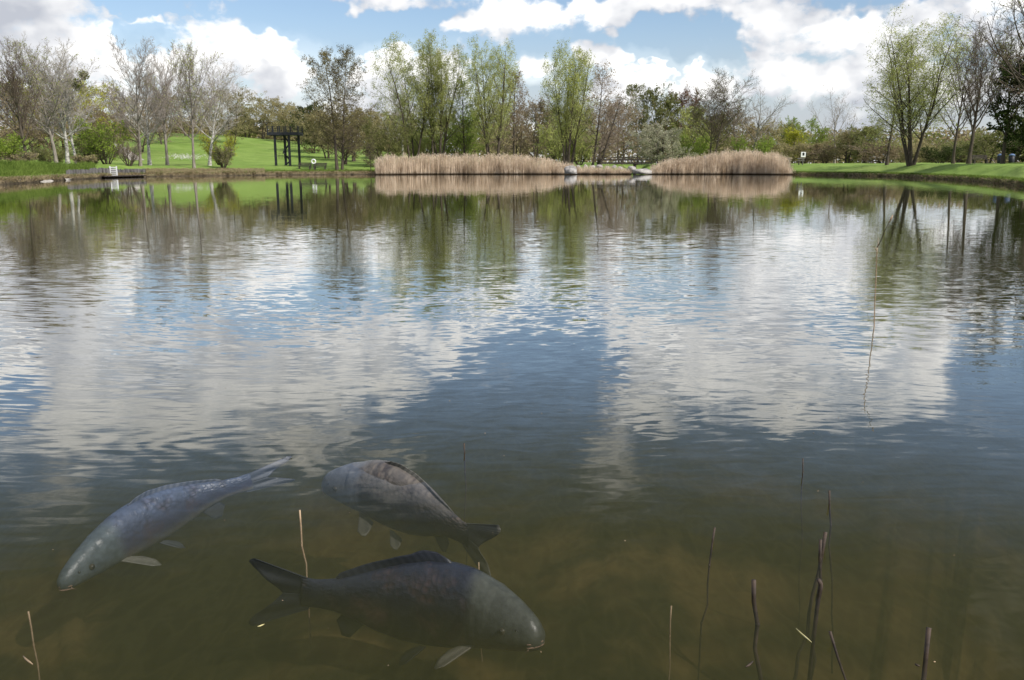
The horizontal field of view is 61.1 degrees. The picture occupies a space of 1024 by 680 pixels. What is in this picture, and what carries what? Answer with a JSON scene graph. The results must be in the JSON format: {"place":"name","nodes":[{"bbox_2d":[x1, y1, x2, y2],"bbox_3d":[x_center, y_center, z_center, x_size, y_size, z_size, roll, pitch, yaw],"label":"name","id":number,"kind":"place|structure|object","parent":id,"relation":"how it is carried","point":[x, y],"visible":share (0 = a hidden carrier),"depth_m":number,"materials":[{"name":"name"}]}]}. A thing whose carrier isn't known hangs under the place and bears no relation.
{"place":"outdoors","nodes":[
{"label":"outdoors","id":0,"kind":"place"},
{"bbox_2d":[0,133,1023,679],"bbox_3d":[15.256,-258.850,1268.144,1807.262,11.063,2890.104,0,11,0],"label":"ground","id":1,"kind":"structure","parent":0,"point":[608,495],"depth_m":4.99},
{"bbox_2d":[0,130,30,160],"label":"green shrub","id":2,"kind":"object","parent":1,"relation":"on","point":[14,143],"visible":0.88,"depth_m":89.56,"materials":[{"name":"green plant"}]},
{"bbox_2d":[0,36,43,161],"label":"bare tree","id":3,"kind":"object","parent":1,"relation":"on","point":[10,77],"visible":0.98,"depth_m":89.05,"materials":[{"name":"grey plant"}]},
{"bbox_2d":[0,77,58,156],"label":"background tree","id":4,"kind":"object","parent":1,"relation":"on","point":[34,143],"visible":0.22,"depth_m":124.46,"materials":[{"name":"green plant"}]},
{"bbox_2d":[0,159,97,175],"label":"ground cover","id":5,"kind":"object","parent":1,"relation":"on","point":[17,167],"visible":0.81,"depth_m":71.50,"materials":[{"name":"plant"}]},
{"bbox_2d":[10,93,87,161],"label":"background tree","id":6,"kind":"object","parent":1,"relation":"on","point":[57,139],"visible":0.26,"depth_m":124.39,"materials":[{"name":"green plant"}]},
{"bbox_2d":[28,146,71,163],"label":"olive shrub","id":7,"kind":"object","parent":1,"relation":"on","point":[44,156],"visible":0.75,"depth_m":107.14,"materials":[{"name":"green plant"}]},
{"bbox_2d":[0,36,102,162],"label":"bare tree","id":8,"kind":"object","parent":1,"relation":"on","point":[34,76],"visible":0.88,"depth_m":92.03,"materials":[{"name":"grey plant"}]},
{"bbox_2d":[6,33,96,163],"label":"birch tree","id":9,"kind":"object","parent":1,"relation":"on","point":[63,121],"visible":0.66,"depth_m":94.45,"materials":[{"name":"grey plant"}]},
{"bbox_2d":[29,56,101,163],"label":"birch tree","id":10,"kind":"object","parent":1,"relation":"on","point":[69,131],"visible":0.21,"depth_m":98.29,"materials":[{"name":"grey plant"}]},
{"bbox_2d":[41,79,133,148],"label":"background tree","id":11,"kind":"object","parent":1,"relation":"on","point":[91,98],"visible":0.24,"depth_m":150.01,"materials":[{"name":"green plant"}]},
{"bbox_2d":[54,99,140,159],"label":"background tree","id":12,"kind":"object","parent":1,"relation":"on","point":[102,113],"visible":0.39,"depth_m":144.68,"materials":[{"name":"green plant"}]},
{"bbox_2d":[72,114,139,163],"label":"green shrub","id":13,"kind":"object","parent":1,"relation":"on","point":[94,138],"visible":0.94,"depth_m":100.23,"materials":[{"name":"green plant"}]},
{"bbox_2d":[66,168,145,174],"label":"retaining wall","id":14,"kind":"structure","parent":1,"relation":"on","point":[91,170],"depth_m":86.28,"materials":[{"name":"stone"}]},
{"bbox_2d":[82,82,151,151],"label":"background tree","id":15,"kind":"object","parent":1,"relation":"on","point":[120,109],"visible":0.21,"depth_m":159.68,"materials":[{"name":"green plant"}]},
{"bbox_2d":[114,137,146,165],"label":"bare shrub","id":16,"kind":"object","parent":1,"relation":"on","point":[132,157],"visible":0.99,"depth_m":101.65,"materials":[{"name":"grey plant"}]},
{"bbox_2d":[108,54,168,164],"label":"birch tree","id":17,"kind":"object","parent":1,"relation":"on","point":[149,161],"visible":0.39,"depth_m":114.09,"materials":[{"name":"grey plant"}]},
{"bbox_2d":[92,34,190,165],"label":"bare tree","id":18,"kind":"object","parent":1,"relation":"on","point":[135,80],"visible":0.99,"depth_m":100.55,"materials":[{"name":"grey plant"}]},
{"bbox_2d":[98,94,184,151],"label":"background tree","id":19,"kind":"object","parent":1,"relation":"on","point":[134,139],"visible":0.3,"depth_m":164.91,"materials":[{"name":"green plant"}]},
{"bbox_2d":[141,42,185,164],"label":"bare tree","id":20,"kind":"object","parent":1,"relation":"on","point":[164,119],"visible":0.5,"depth_m":113.46,"materials":[{"name":"grey plant"}]},
{"bbox_2d":[143,40,228,168],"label":"bare tree","id":21,"kind":"object","parent":1,"relation":"on","point":[191,69],"visible":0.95,"depth_m":105.08,"materials":[{"name":"grey plant"}]},
{"bbox_2d":[0,170,374,181],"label":"dry grass","id":22,"kind":"structure","parent":1,"relation":"on","point":[42,177],"depth_m":92.63,"materials":[{"name":"plant"}]},
{"bbox_2d":[0,168,375,179],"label":"grass","id":23,"kind":"structure","parent":1,"relation":"on","point":[268,170],"depth_m":105.60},
{"bbox_2d":[158,87,220,136],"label":"background tree","id":24,"kind":"object","parent":1,"relation":"on","point":[184,106],"visible":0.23,"depth_m":207.45,"materials":[{"name":"green plant"}]},
{"bbox_2d":[144,167,265,173],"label":"dry grass","id":25,"kind":"structure","parent":1,"relation":"on","point":[193,170],"depth_m":104.03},
{"bbox_2d":[173,57,252,165],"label":"bare tree","id":26,"kind":"object","parent":1,"relation":"on","point":[224,129],"visible":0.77,"depth_m":114.09,"materials":[{"name":"grey plant"}]},
{"bbox_2d":[197,131,238,164],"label":"yellow shrub","id":27,"kind":"object","parent":1,"relation":"on","point":[208,141],"visible":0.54,"depth_m":123.97,"materials":[{"name":"green plant"}]},
{"bbox_2d":[208,142,237,168],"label":"round shrub","id":28,"kind":"object","parent":1,"relation":"on","point":[220,155],"visible":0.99,"depth_m":110.25,"materials":[{"name":"green plant"}]},
{"bbox_2d":[186,85,270,143],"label":"background tree","id":29,"kind":"object","parent":1,"relation":"on","point":[240,125],"visible":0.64,"depth_m":192.39,"materials":[{"name":"green plant"}]},
{"bbox_2d":[238,90,297,138],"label":"background tree","id":30,"kind":"object","parent":1,"relation":"on","point":[274,102],"visible":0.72,"depth_m":226.85,"materials":[{"name":"green plant"}]},
{"bbox_2d":[266,126,302,165],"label":"pergola","id":31,"kind":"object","parent":1,"relation":"on","point":[283,133],"depth_m":122.31,"materials":[{"name":"wood"}]},
{"bbox_2d":[267,106,315,143],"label":"background tree","id":32,"kind":"object","parent":1,"relation":"on","point":[283,118],"visible":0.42,"depth_m":217.00,"materials":[{"name":"green plant"}]},
{"bbox_2d":[277,101,330,152],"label":"background tree","id":33,"kind":"object","parent":1,"relation":"on","point":[298,118],"visible":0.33,"depth_m":182.95,"materials":[{"name":"green plant"}]},
{"bbox_2d":[293,104,352,158],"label":"background tree","id":34,"kind":"object","parent":1,"relation":"on","point":[312,137],"visible":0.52,"depth_m":164.74,"materials":[{"name":"green plant"}]},
{"bbox_2d":[295,46,364,169],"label":"alder tree","id":35,"kind":"object","parent":1,"relation":"on","point":[319,78],"visible":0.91,"depth_m":117.64,"materials":[{"name":"green plant"}]},
{"bbox_2d":[328,123,361,164],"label":"background tree","id":36,"kind":"object","parent":1,"relation":"on","point":[346,155],"visible":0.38,"depth_m":131.35,"materials":[{"name":"green plant"}]},
{"bbox_2d":[316,44,377,169],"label":"alder tree","id":37,"kind":"object","parent":1,"relation":"on","point":[347,54],"visible":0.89,"depth_m":117.67,"materials":[{"name":"green plant"}]},
{"bbox_2d":[318,107,385,160],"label":"background tree","id":38,"kind":"object","parent":1,"relation":"on","point":[354,155],"visible":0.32,"depth_m":154.33,"materials":[{"name":"green plant"}]},
{"bbox_2d":[360,113,415,160],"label":"olive shrub","id":39,"kind":"object","parent":1,"relation":"on","point":[396,146],"visible":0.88,"depth_m":123.83,"materials":[{"name":"green plant"}]},
{"bbox_2d":[367,30,452,160],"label":"willow tree","id":40,"kind":"object","parent":1,"relation":"on","point":[411,115],"visible":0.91,"depth_m":124.95,"materials":[{"name":"green plant"}]},
{"bbox_2d":[400,125,439,158],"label":"green shrub","id":41,"kind":"object","parent":1,"relation":"on","point":[423,144],"visible":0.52,"depth_m":135.43,"materials":[{"name":"green plant"}]},
{"bbox_2d":[403,28,470,160],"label":"willow tree","id":42,"kind":"object","parent":1,"relation":"on","point":[432,118],"visible":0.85,"depth_m":126.06,"materials":[{"name":"green plant"}]},
{"bbox_2d":[423,122,478,157],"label":"green shrub","id":43,"kind":"object","parent":1,"relation":"on","point":[452,149],"visible":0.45,"depth_m":135.65,"materials":[{"name":"green plant"}]},
{"bbox_2d":[448,78,475,156],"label":"alder tree","id":44,"kind":"object","parent":1,"relation":"on","point":[463,143],"visible":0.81,"depth_m":129.91,"materials":[{"name":"green plant"}]},
{"bbox_2d":[445,106,497,158],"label":"background tree","id":45,"kind":"object","parent":1,"relation":"on","point":[476,149],"visible":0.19,"depth_m":165.32,"materials":[{"name":"green plant"}]},
{"bbox_2d":[459,34,521,156],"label":"willow tree","id":46,"kind":"object","parent":1,"relation":"on","point":[482,116],"visible":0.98,"depth_m":124.63,"materials":[{"name":"green plant"}]},
{"bbox_2d":[0,116,1023,162],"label":"distant wood","id":47,"kind":"object","parent":1,"relation":"on","point":[931,137],"visible":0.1,"depth_m":274.38,"materials":[{"name":"green plant"}]},
{"bbox_2d":[489,101,538,163],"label":"background tree","id":48,"kind":"object","parent":1,"relation":"on","point":[523,144],"visible":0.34,"depth_m":160.79,"materials":[{"name":"green plant"}]},
{"bbox_2d":[497,70,531,154],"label":"alder tree","id":49,"kind":"object","parent":1,"relation":"on","point":[513,119],"visible":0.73,"depth_m":137.53,"materials":[{"name":"green plant"}]},
{"bbox_2d":[517,93,564,160],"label":"background tree","id":50,"kind":"object","parent":1,"relation":"on","point":[533,106],"visible":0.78,"depth_m":155.41,"materials":[{"name":"green plant"}]},
{"bbox_2d":[522,97,564,158],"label":"background tree","id":51,"kind":"object","parent":1,"relation":"on","point":[546,118],"visible":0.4,"depth_m":159.04,"materials":[{"name":"green plant"}]},
{"bbox_2d":[534,119,584,161],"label":"green shrub","id":52,"kind":"object","parent":1,"relation":"on","point":[554,150],"visible":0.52,"depth_m":135.98,"materials":[{"name":"green plant"}]},
{"bbox_2d":[540,40,600,165],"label":"willow tree","id":53,"kind":"object","parent":1,"relation":"on","point":[571,109],"visible":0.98,"depth_m":123.90,"materials":[{"name":"green plant"}]},
{"bbox_2d":[556,128,601,164],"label":"green shrub","id":54,"kind":"object","parent":1,"relation":"on","point":[587,153],"visible":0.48,"depth_m":134.67,"materials":[{"name":"green plant"}]},
{"bbox_2d":[578,59,623,169],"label":"alder tree","id":55,"kind":"object","parent":1,"relation":"on","point":[599,111],"visible":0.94,"depth_m":123.75,"materials":[{"name":"green plant"}]},
{"bbox_2d":[581,100,633,164],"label":"background tree","id":56,"kind":"object","parent":1,"relation":"on","point":[619,134],"visible":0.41,"depth_m":145.79,"materials":[{"name":"green plant"}]},
{"bbox_2d":[590,93,629,164],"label":"alder tree","id":57,"kind":"object","parent":1,"relation":"on","point":[611,133],"visible":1,"depth_m":121.85,"materials":[{"name":"brown plant"}]},
{"bbox_2d":[600,90,648,164],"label":"background tree","id":58,"kind":"object","parent":1,"relation":"on","point":[625,129],"visible":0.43,"depth_m":153.39,"materials":[{"name":"green plant"}]},
{"bbox_2d":[599,157,652,166],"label":"footbridge","id":59,"kind":"object","parent":1,"relation":"on","point":[631,162],"visible":0.66,"depth_m":145.93,"materials":[{"name":"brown wood"}]},
{"bbox_2d":[613,83,656,164],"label":"background tree","id":60,"kind":"object","parent":1,"relation":"on","point":[629,91],"visible":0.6,"depth_m":158.95,"materials":[{"name":"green plant"}]},
{"bbox_2d":[631,81,680,162],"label":"background tree","id":61,"kind":"object","parent":1,"relation":"on","point":[671,98],"visible":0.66,"depth_m":158.35,"materials":[{"name":"green plant"}]},
{"bbox_2d":[627,118,697,163],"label":"pale shrub","id":62,"kind":"object","parent":1,"relation":"on","point":[660,134],"visible":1,"depth_m":132.98,"materials":[{"name":"green plant"}]},
{"bbox_2d":[664,81,699,161],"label":"background tree","id":63,"kind":"object","parent":1,"relation":"on","point":[682,101],"visible":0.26,"depth_m":163.44,"materials":[{"name":"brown plant"}]},
{"bbox_2d":[669,103,712,155],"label":"background tree","id":64,"kind":"object","parent":1,"relation":"on","point":[686,126],"visible":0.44,"depth_m":154.48,"materials":[{"name":"green plant"}]},
{"bbox_2d":[670,127,713,160],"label":"green shrub","id":65,"kind":"object","parent":1,"relation":"on","point":[701,145],"visible":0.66,"depth_m":139.31,"materials":[{"name":"green plant"}]},
{"bbox_2d":[694,111,740,156],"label":"background tree","id":66,"kind":"object","parent":1,"relation":"on","point":[723,144],"visible":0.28,"depth_m":159.52,"materials":[{"name":"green plant"}]},
{"bbox_2d":[678,68,767,152],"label":"bare tree","id":67,"kind":"object","parent":1,"relation":"on","point":[710,108],"visible":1,"depth_m":132.50,"materials":[{"name":"grey plant"}]},
{"bbox_2d":[719,106,769,160],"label":"background tree","id":68,"kind":"object","parent":1,"relation":"on","point":[737,136],"visible":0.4,"depth_m":165.24,"materials":[{"name":"green plant"}]},
{"bbox_2d":[730,133,776,159],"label":"green shrub","id":69,"kind":"object","parent":1,"relation":"on","point":[758,146],"visible":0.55,"depth_m":145.69,"materials":[{"name":"green plant"}]},
{"bbox_2d":[730,119,787,155],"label":"background tree","id":70,"kind":"object","parent":1,"relation":"on","point":[777,150],"visible":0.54,"depth_m":169.35,"materials":[{"name":"green plant"}]},
{"bbox_2d":[730,88,793,150],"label":"bare tree","id":71,"kind":"object","parent":1,"relation":"on","point":[758,129],"visible":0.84,"depth_m":144.86,"materials":[{"name":"grey plant"}]},
{"bbox_2d":[775,127,811,162],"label":"yellow shrub","id":72,"kind":"object","parent":1,"relation":"on","point":[794,136],"visible":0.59,"depth_m":184.15,"materials":[{"name":"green plant"}]},
{"bbox_2d":[769,141,830,163],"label":"background tree","id":73,"kind":"object","parent":1,"relation":"on","point":[797,150],"visible":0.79,"depth_m":174.35,"materials":[{"name":"green plant"}]},
{"bbox_2d":[792,143,842,162],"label":"background tree","id":74,"kind":"object","parent":1,"relation":"on","point":[825,156],"visible":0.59,"depth_m":170.75,"materials":[{"name":"green plant"}]},
{"bbox_2d":[797,115,838,162],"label":"background tree","id":75,"kind":"object","parent":1,"relation":"on","point":[822,138],"visible":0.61,"depth_m":251.55,"materials":[{"name":"green plant"}]},
{"bbox_2d":[807,84,859,162],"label":"bare tree","id":76,"kind":"object","parent":1,"relation":"on","point":[834,121],"visible":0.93,"depth_m":184.57,"materials":[{"name":"grey plant"}]},
{"bbox_2d":[818,126,876,162],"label":"background tree","id":77,"kind":"object","parent":1,"relation":"on","point":[845,136],"visible":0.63,"depth_m":166.03,"materials":[{"name":"green plant"}]},
{"bbox_2d":[828,123,887,162],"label":"background tree","id":78,"kind":"object","parent":1,"relation":"on","point":[864,132],"visible":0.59,"depth_m":160.00,"materials":[{"name":"green plant"}]},
{"bbox_2d":[842,140,914,162],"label":"background tree","id":79,"kind":"object","parent":1,"relation":"on","point":[877,154],"visible":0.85,"depth_m":155.48,"materials":[{"name":"green plant"}]},
{"bbox_2d":[855,57,937,164],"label":"alder tree","id":80,"kind":"object","parent":1,"relation":"on","point":[884,138],"visible":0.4,"depth_m":108.96,"materials":[{"name":"green plant"}]},
{"bbox_2d":[792,171,1023,186],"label":"dry grass","id":81,"kind":"structure","parent":1,"relation":"on","point":[970,179],"depth_m":76.86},
{"bbox_2d":[793,171,1023,184],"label":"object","id":82,"kind":"structure","parent":1,"relation":"on","point":[1020,180],"depth_m":79.94,"materials":[{"name":"plant"}]},
{"bbox_2d":[880,141,940,161],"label":"background tree","id":83,"kind":"object","parent":1,"relation":"on","point":[914,145],"visible":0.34,"depth_m":170.29,"materials":[{"name":"green plant"}]},
{"bbox_2d":[862,2,980,165],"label":"willow tree","id":84,"kind":"object","parent":1,"relation":"on","point":[912,117],"visible":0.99,"depth_m":95.91,"materials":[{"name":"green plant"}]},
{"bbox_2d":[921,627,931,679],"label":"reed stalk","id":85,"kind":"object","parent":1,"relation":"on","point":[926,652],"visible":1,"depth_m":2.27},
{"bbox_2d":[920,146,963,162],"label":"dark shrub","id":86,"kind":"object","parent":1,"relation":"on","point":[944,156],"visible":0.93,"depth_m":146.04,"materials":[{"name":"green plant"}]},
{"bbox_2d":[918,139,997,162],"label":"background tree","id":87,"kind":"object","parent":1,"relation":"on","point":[949,142],"visible":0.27,"depth_m":165.10,"materials":[{"name":"green plant"}]},
{"bbox_2d":[931,17,996,163],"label":"bare tree","id":88,"kind":"object","parent":1,"relation":"on","point":[956,100],"visible":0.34,"depth_m":117.53,"materials":[{"name":"brown plant"}]},
{"bbox_2d":[949,127,1015,162],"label":"background tree","id":89,"kind":"object","parent":1,"relation":"on","point":[985,140],"visible":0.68,"depth_m":145.81,"materials":[{"name":"green plant"}]},
{"bbox_2d":[943,16,1022,163],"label":"bare tree","id":90,"kind":"object","parent":1,"relation":"on","point":[974,112],"visible":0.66,"depth_m":92.39,"materials":[{"name":"brown plant"}]},
{"bbox_2d":[946,0,1023,99],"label":"bare tree","id":91,"kind":"object","parent":1,"relation":"on","point":[1010,67],"visible":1,"depth_m":66.77,"materials":[{"name":"brown plant"}]},
{"bbox_2d":[976,21,1023,163],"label":"bare tree","id":92,"kind":"object","parent":1,"relation":"on","point":[1005,133],"visible":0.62,"depth_m":82.42,"materials":[{"name":"brown plant"}]},
{"bbox_2d":[985,54,1023,144],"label":"evergreen tree","id":93,"kind":"object","parent":1,"relation":"on","point":[1001,115],"visible":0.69,"depth_m":82.18,"materials":[{"name":"green plant"}]},
{"bbox_2d":[995,121,1023,162],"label":"background tree","id":94,"kind":"object","parent":1,"relation":"on","point":[1017,147],"visible":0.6,"depth_m":117.02,"materials":[{"name":"green plant"}]},
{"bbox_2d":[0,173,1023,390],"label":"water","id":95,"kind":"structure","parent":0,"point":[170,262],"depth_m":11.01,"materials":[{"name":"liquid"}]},
{"bbox_2d":[57,456,294,590],"bbox_3d":[-1.364,0.705,3.507,0.267,0.284,1.008,10,15,40],"label":"carp","id":96,"kind":"object","parent":95,"relation":"in","point":[126,533],"visible":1,"depth_m":3.40,"materials":[{"name":"grey"}]},
{"bbox_2d":[249,550,544,668],"bbox_3d":[-0.379,0.877,2.887,1.023,0.367,0.294,2,12,11],"label":"carp","id":97,"kind":"object","parent":95,"relation":"in","point":[427,597],"visible":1,"depth_m":2.82,"materials":[{"name":"grey"}]},
{"bbox_2d":[321,460,500,575],"bbox_3d":[-0.408,0.708,3.537,0.279,0.385,0.983,-11,16,-43],"label":"carp","id":98,"kind":"object","parent":95,"relation":"in","point":[397,497],"visible":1,"depth_m":3.53,"materials":[{"name":"grey"}]},
{"bbox_2d":[374,151,569,174],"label":"reeds","id":99,"kind":"object","parent":95,"relation":"in","point":[489,164],"visible":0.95,"depth_m":118.50,"materials":[{"name":"plant"}]},
{"bbox_2d":[554,161,631,173],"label":"reeds","id":100,"kind":"object","parent":95,"relation":"in","point":[606,170],"visible":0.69,"depth_m":118.82,"materials":[{"name":"plant"}]},
{"bbox_2d":[697,527,715,679],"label":"reed stalk","id":101,"kind":"object","parent":95,"relation":"in","point":[709,564],"visible":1,"depth_m":2.98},
{"bbox_2d":[650,147,794,174],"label":"reeds","id":102,"kind":"object","parent":95,"relation":"in","point":[767,163],"visible":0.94,"depth_m":118.06,"materials":[{"name":"plant"}]},
{"bbox_2d":[751,579,762,679],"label":"reed stalk","id":103,"kind":"object","parent":95,"relation":"in","point":[757,624],"visible":1,"depth_m":2.58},
{"bbox_2d":[793,532,826,679],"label":"reed stalk","id":104,"kind":"object","parent":95,"relation":"in","point":[807,634],"visible":0.83,"depth_m":2.90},
{"bbox_2d":[807,578,822,679],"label":"reed stalk","id":105,"kind":"object","parent":95,"relation":"in","point":[818,599],"visible":1,"depth_m":2.62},
{"bbox_2d":[810,539,822,679],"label":"reed stalk","id":106,"kind":"object","parent":95,"relation":"in","point":[820,577],"visible":0.5,"depth_m":2.86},
{"bbox_2d":[828,490,833,673],"bbox_3d":[1.216,1.043,3.302,0.019,0.951,0.130,-4,12,-20],"label":"reed stalk","id":107,"kind":"object","parent":95,"relation":"in","point":[830,529],"visible":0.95,"depth_m":3.28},
{"bbox_2d":[0,0,1023,162],"label":"sky","id":108,"kind":"structure","parent":0,"point":[795,48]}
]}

